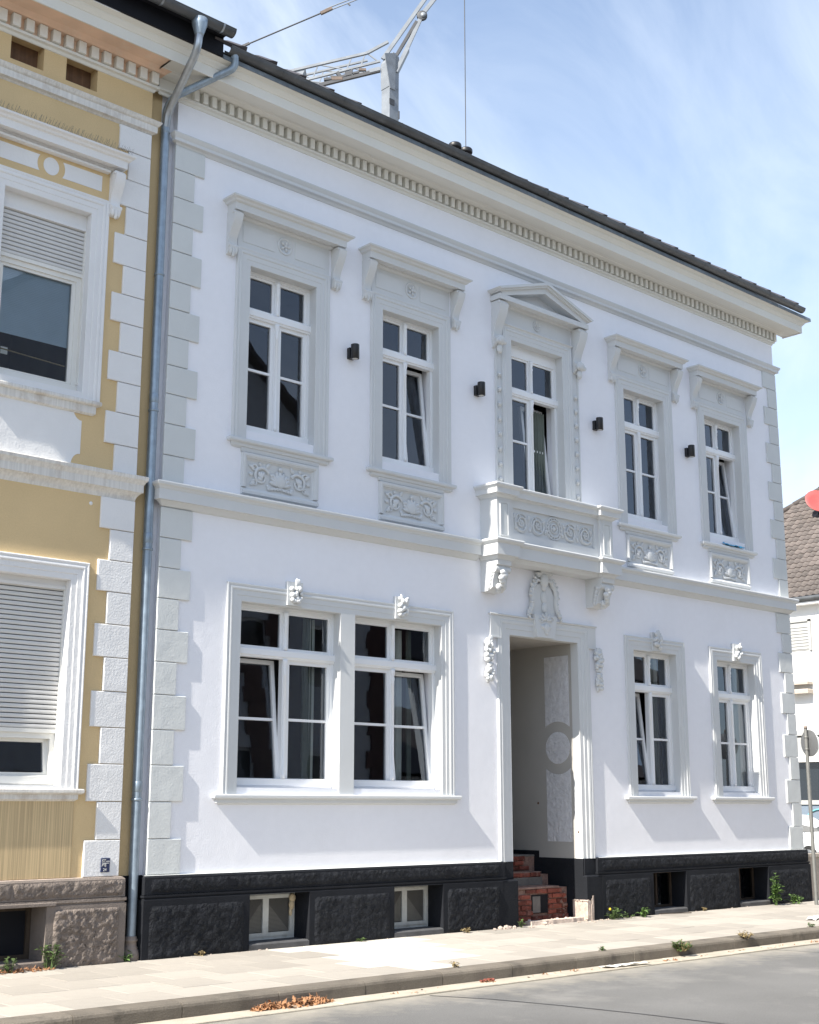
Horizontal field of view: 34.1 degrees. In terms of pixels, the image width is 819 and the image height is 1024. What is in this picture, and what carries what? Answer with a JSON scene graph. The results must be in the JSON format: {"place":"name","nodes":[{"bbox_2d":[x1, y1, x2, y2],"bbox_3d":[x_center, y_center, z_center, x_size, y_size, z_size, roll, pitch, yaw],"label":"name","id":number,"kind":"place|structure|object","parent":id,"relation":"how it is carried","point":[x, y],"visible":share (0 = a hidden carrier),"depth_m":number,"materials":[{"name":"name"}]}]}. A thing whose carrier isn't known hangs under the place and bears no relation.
{"place":"outdoors","nodes":[
{"label":"outdoors","id":0,"kind":"place"},
{"bbox_2d":[0,900,818,1017],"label":"pavement","id":1,"kind":"structure","parent":0,"point":[62,989],"depth_m":14.18,"materials":[{"name":"concrete"}]},
{"bbox_2d":[0,956,16,972],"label":"weed","id":2,"kind":"object","parent":1,"relation":"on","point":[6,966],"visible":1,"depth_m":13.02,"materials":[{"name":"green plant"}]},
{"bbox_2d":[0,965,55,974],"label":"leaf litter","id":3,"kind":"object","parent":1,"relation":"on","point":[18,970],"visible":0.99,"depth_m":13.11,"materials":[{"name":"brown plant"}]},
{"bbox_2d":[35,943,66,968],"bbox_3d":[-3.590,4.442,13.338,0.191,0.253,0.306,-8,-15,32],"label":"weed","id":4,"kind":"object","parent":1,"relation":"on","point":[50,960],"visible":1,"depth_m":13.33,"materials":[{"name":"green plant"}]},
{"bbox_2d":[121,950,131,961],"bbox_3d":[-2.990,4.653,13.976,0.188,0.117,0.163,0,-12,2],"label":"weed","id":5,"kind":"object","parent":1,"relation":"on","point":[126,958],"visible":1,"depth_m":13.97,"materials":[{"name":"green plant"}]},
{"bbox_2d":[449,961,460,966],"bbox_3d":[0.460,4.568,13.462,0.129,0.062,0.121,2,-13,-11],"label":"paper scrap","id":6,"kind":"object","parent":1,"relation":"on","point":[454,964],"visible":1,"depth_m":13.47,"materials":[{"name":"beige paper"}]},
{"bbox_2d":[462,927,470,932],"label":"grass tuft","id":7,"kind":"object","parent":1,"relation":"on","point":[467,930],"visible":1,"depth_m":17.12,"materials":[{"name":"brown plant"}]},
{"bbox_2d":[182,903,783,957],"bbox_3d":[2.066,5.651,18.328,12.205,0.076,0.242,11,-17,-41],"label":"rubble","id":8,"kind":"object","parent":1,"relation":"on","point":[506,927],"visible":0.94,"depth_m":17.65,"materials":[{"name":"paint"}]},
{"bbox_2d":[604,907,625,919],"bbox_3d":[2.922,5.760,19.140,0.346,0.171,0.252,5,-14,-23],"label":"dandelion","id":9,"kind":"object","parent":1,"relation":"on","point":[615,914],"visible":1,"depth_m":19.13,"materials":[{"name":"green plant"}]},
{"bbox_2d":[636,907,649,916],"bbox_3d":[3.418,5.864,19.542,0.214,0.139,0.276,-5,-13,21],"label":"weed","id":10,"kind":"object","parent":1,"relation":"on","point":[643,913],"visible":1,"depth_m":19.49,"materials":[{"name":"green plant"}]},
{"bbox_2d":[659,912,691,913],"bbox_3d":[3.996,6.024,20.030,0.616,0.020,0.012,7,-14,-29],"label":"stick","id":11,"kind":"object","parent":1,"relation":"on","point":[675,913],"visible":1,"depth_m":20.01,"materials":[{"name":"brown wood"}]},
{"bbox_2d":[769,873,784,904],"bbox_3d":[6.006,6.186,21.884,0.316,0.514,0.280,11,-17,-41],"label":"weed","id":12,"kind":"object","parent":1,"relation":"on","point":[775,890],"visible":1,"depth_m":21.86,"materials":[{"name":"green plant"}]},
{"bbox_2d":[785,894,803,903],"bbox_3d":[6.409,6.415,22.117,0.296,0.171,0.299,11,-17,-41],"label":"weed","id":13,"kind":"object","parent":1,"relation":"on","point":[793,899],"visible":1,"depth_m":22.12,"materials":[{"name":"green plant"}]},
{"bbox_2d":[801,726,818,904],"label":"road sign","id":14,"kind":"object","parent":1,"relation":"on","point":[809,743],"visible":0.95,"depth_m":22.33,"materials":[{"name":"grey metal"}]},
{"bbox_2d":[808,852,818,899],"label":"garden wall","id":15,"kind":"structure","parent":1,"relation":"on","point":[817,859],"depth_m":23.17,"materials":[{"name":"concrete"}]},
{"bbox_2d":[808,915,818,919],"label":"paper scrap","id":16,"kind":"object","parent":1,"relation":"on","point":[813,917],"visible":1,"depth_m":19.12,"materials":[{"name":"white paper"}]},
{"bbox_2d":[96,0,818,507],"label":"sky","id":17,"kind":"structure","parent":0,"point":[691,125],"materials":[{"name":"blue"}]},
{"bbox_2d":[208,944,818,1023],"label":"road","id":18,"kind":"structure","parent":0,"point":[779,986],"depth_m":12.13,"materials":[{"name":"grey asphalt"}]},
{"bbox_2d":[139,939,818,1023],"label":"gutter strip","id":19,"kind":"object","parent":18,"relation":"on","point":[220,1017],"visible":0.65,"depth_m":12.94,"materials":[{"name":"concrete"}]},
{"bbox_2d":[250,992,334,1011],"bbox_3d":[-1.015,4.293,11.681,0.925,0.133,0.252,11,-17,-41],"label":"leaf pile","id":20,"kind":"object","parent":19,"relation":"on","point":[306,1000],"visible":0.98,"depth_m":11.65,"materials":[{"name":"brown plant"}]},
{"bbox_2d":[479,978,494,981],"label":"brick crumbs","id":21,"kind":"object","parent":19,"relation":"on","point":[490,979],"visible":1,"depth_m":13.31,"materials":[{"name":"red brick"}]},
{"bbox_2d":[390,940,817,993],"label":"leaf scraps","id":22,"kind":"object","parent":19,"relation":"on","point":[592,968],"visible":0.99,"depth_m":14.13,"materials":[{"name":"brown plant"}]},
{"bbox_2d":[599,961,649,966],"bbox_3d":[2.356,4.945,14.582,0.698,0.029,0.111,9,-15,-35],"label":"paper scrap","id":23,"kind":"object","parent":19,"relation":"on","point":[632,963],"visible":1,"depth_m":14.56,"materials":[{"name":"white paper"}]},
{"label":"ground","id":24,"kind":"structure","parent":0,"visible":0},
{"bbox_2d":[0,0,236,971],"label":"ochre house","id":25,"kind":"structure","parent":24,"relation":"on","point":[80,115],"depth_m":14.66,"materials":[{"name":"paint"}]},
{"bbox_2d":[0,908,43,971],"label":"cellar window","id":26,"kind":"structure","parent":25,"relation":"in","point":[15,924],"depth_m":13.53,"materials":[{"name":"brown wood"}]},
{"bbox_2d":[0,573,65,788],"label":"window","id":27,"kind":"structure","parent":25,"relation":"in","point":[32,609],"depth_m":13.95,"materials":[{"name":"white paint"}]},
{"bbox_2d":[0,101,136,462],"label":"window","id":28,"kind":"structure","parent":25,"relation":"in","point":[54,236],"depth_m":14.82,"materials":[{"name":"white paint"}]},
{"bbox_2d":[100,858,109,871],"bbox_3d":[-3.197,3.711,14.018,0.104,0.144,0.012,11,-17,-41],"label":"utility plate","id":29,"kind":"object","parent":25,"relation":"attached to","point":[105,865],"visible":1,"depth_m":14.01,"materials":[{"name":"blue metal"}]},
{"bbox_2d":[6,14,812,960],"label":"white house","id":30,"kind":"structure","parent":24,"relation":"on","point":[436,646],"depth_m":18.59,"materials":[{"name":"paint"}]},
{"bbox_2d":[124,15,238,960],"bbox_3d":[-2.522,-0.493,15.131,0.801,10.720,0.962,11,-17,-41],"label":"downpipe","id":31,"kind":"object","parent":30,"relation":"attached to","point":[199,26],"visible":0.99,"depth_m":15.22,"materials":[{"name":"metal"}]},
{"bbox_2d":[249,889,308,950],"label":"basement window","id":32,"kind":"structure","parent":30,"relation":"in","point":[271,926],"depth_m":15.54,"materials":[{"name":"white plastic"}]},
{"bbox_2d":[237,578,334,787],"bbox_3d":[-1.533,2.072,16.201,1.530,2.509,0.532,11,-17,-41],"label":"window","id":33,"kind":"structure","parent":30,"relation":"in","point":[307,658],"depth_m":16.31,"materials":[{"name":"white wood"}]},
{"bbox_2d":[223,192,354,507],"bbox_3d":[-1.586,-1.952,16.790,1.946,3.715,0.468,11,-17,-41],"label":"window","id":34,"kind":"structure","parent":30,"relation":"in","point":[278,248],"depth_m":16.89,"materials":[{"name":"white glass"}]},
{"bbox_2d":[347,343,358,359],"bbox_3d":[-0.732,-2.103,17.559,0.112,0.200,0.160,11,-17,-41],"label":"wall lamp","id":35,"kind":"object","parent":30,"relation":"attached to","point":[353,352],"visible":1,"depth_m":17.50,"materials":[{"name":"black metal"}]},
{"bbox_2d":[354,594,435,789],"bbox_3d":[-0.253,2.338,17.380,1.530,2.494,0.573,11,-17,-41],"label":"window","id":36,"kind":"structure","parent":30,"relation":"in","point":[392,666],"depth_m":17.59,"materials":[{"name":"white wood"}]},
{"bbox_2d":[374,883,443,937],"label":"basement window","id":37,"kind":"structure","parent":30,"relation":"in","point":[410,902],"depth_m":17.03,"materials":[{"name":"white plastic"}]},
{"bbox_2d":[358,242,472,531],"bbox_3d":[-0.011,-1.619,18.306,1.946,3.715,0.613,11,-17,-41],"label":"window","id":38,"kind":"structure","parent":30,"relation":"in","point":[405,292],"depth_m":18.38,"materials":[{"name":"white glass"}]},
{"bbox_2d":[474,381,484,396],"bbox_3d":[1.013,-1.757,19.132,0.112,0.200,0.160,11,-17,-41],"label":"wall lamp","id":39,"kind":"object","parent":30,"relation":"attached to","point":[479,389],"visible":1,"depth_m":19.08,"materials":[{"name":"black metal"}]},
{"bbox_2d":[487,283,593,501],"bbox_3d":[1.869,-1.401,20.097,2.140,4.165,0.706,11,-17,-41],"label":"window","id":40,"kind":"structure","parent":30,"relation":"in","point":[532,325],"depth_m":20.31,"materials":[{"name":"white glass"}]},
{"bbox_2d":[484,571,604,927],"bbox_3d":[1.190,3.560,19.762,2.569,5.130,2.418,11,-17,-41],"label":"doorway","id":41,"kind":"structure","parent":30,"relation":"in","point":[550,879],"depth_m":19.56,"materials":[{"name":"grey paint"}]},
{"bbox_2d":[592,417,602,430],"bbox_3d":[2.957,-1.372,20.884,0.112,0.200,0.160,11,-17,-41],"label":"wall lamp","id":42,"kind":"object","parent":30,"relation":"attached to","point":[597,424],"visible":1,"depth_m":20.83,"materials":[{"name":"black metal"}]},
{"bbox_2d":[604,333,688,574],"bbox_3d":[3.859,-0.873,21.698,1.946,3.715,0.468,11,-17,-41],"label":"window","id":43,"kind":"structure","parent":30,"relation":"in","point":[638,371],"depth_m":21.84,"materials":[{"name":"white wood"}]},
{"bbox_2d":[624,630,697,803],"bbox_3d":[3.791,3.202,20.938,1.730,2.683,0.475,11,-17,-41],"label":"window","id":44,"kind":"structure","parent":30,"relation":"in","point":[672,653],"depth_m":21.05,"materials":[{"name":"white glass"}]},
{"bbox_2d":[645,869,687,914],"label":"basement window","id":45,"kind":"structure","parent":30,"relation":"in","point":[659,908],"depth_m":20.48,"materials":[{"name":"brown wood"}]},
{"bbox_2d":[684,445,694,457],"bbox_3d":[4.732,-1.021,22.483,0.112,0.200,0.160,11,-17,-41],"label":"wall lamp","id":46,"kind":"object","parent":30,"relation":"attached to","point":[690,451],"visible":1,"depth_m":22.43,"materials":[{"name":"black metal"}]},
{"bbox_2d":[686,364,761,589],"bbox_3d":[5.442,-0.538,23.220,1.946,3.715,0.613,11,-17,-41],"label":"window","id":47,"kind":"structure","parent":30,"relation":"in","point":[717,398],"depth_m":23.34,"materials":[{"name":"white wood"}]},
{"bbox_2d":[723,542,744,548],"bbox_3d":[5.602,0.573,23.025,0.600,0.095,0.114,11,-17,-41],"label":"plastic film","id":48,"kind":"object","parent":30,"relation":"on","point":[733,545],"visible":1,"depth_m":22.96,"materials":[{"name":"blue plastic"}]},
{"bbox_2d":[708,643,774,803],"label":"window","id":49,"kind":"structure","parent":30,"relation":"in","point":[755,766],"depth_m":22.55,"materials":[{"name":"white glass"}]},
{"bbox_2d":[739,867,770,906],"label":"basement window","id":50,"kind":"structure","parent":30,"relation":"in","point":[745,901],"depth_m":21.95,"materials":[{"name":"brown wood"}]},
{"bbox_2d":[0,926,818,1023],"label":"kerb","id":51,"kind":"structure","parent":24,"relation":"on","point":[162,1010],"depth_m":12.61,"materials":[{"name":"concrete"}]},
{"bbox_2d":[671,939,692,951],"bbox_3d":[3.205,5.051,15.566,0.338,0.144,0.232,11,-17,-41],"label":"grass tuft","id":52,"kind":"object","parent":51,"relation":"on","point":[685,946],"visible":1,"depth_m":15.54,"materials":[{"name":"green plant"}]},
{"bbox_2d":[737,930,753,938],"bbox_3d":[4.156,5.241,16.539,0.255,0.108,0.190,11,-17,-41],"label":"grass tuft","id":53,"kind":"object","parent":51,"relation":"on","point":[745,935],"visible":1,"depth_m":16.52,"materials":[{"name":"beige plant"}]},
{"bbox_2d":[783,487,818,819],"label":"background house","id":54,"kind":"structure","parent":24,"relation":"on","point":[801,522],"depth_m":45.20,"materials":[{"name":"paint"}]},
{"bbox_2d":[789,619,812,650],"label":"louvre window","id":55,"kind":"structure","parent":54,"relation":"in","point":[801,634],"depth_m":45.25,"materials":[{"name":"white plastic"}]},
{"bbox_2d":[805,490,818,513],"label":"satellite dish","id":56,"kind":"object","parent":54,"relation":"attached to","point":[812,499],"visible":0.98,"depth_m":50.15,"materials":[{"name":"red paint"}]},
{"label":"side street","id":57,"kind":"structure","parent":0,"visible":0},
{"bbox_2d":[243,0,465,145],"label":"tower crane","id":58,"kind":"object","parent":57,"relation":"on","point":[391,65],"visible":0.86,"depth_m":55.21,"materials":[{"name":"silver metal"}]},
{"bbox_2d":[801,815,818,851],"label":"parked car","id":59,"kind":"object","parent":57,"relation":"on","point":[806,832],"visible":0.04,"depth_m":38.41,"materials":[{"name":"white paint"}]}
]}

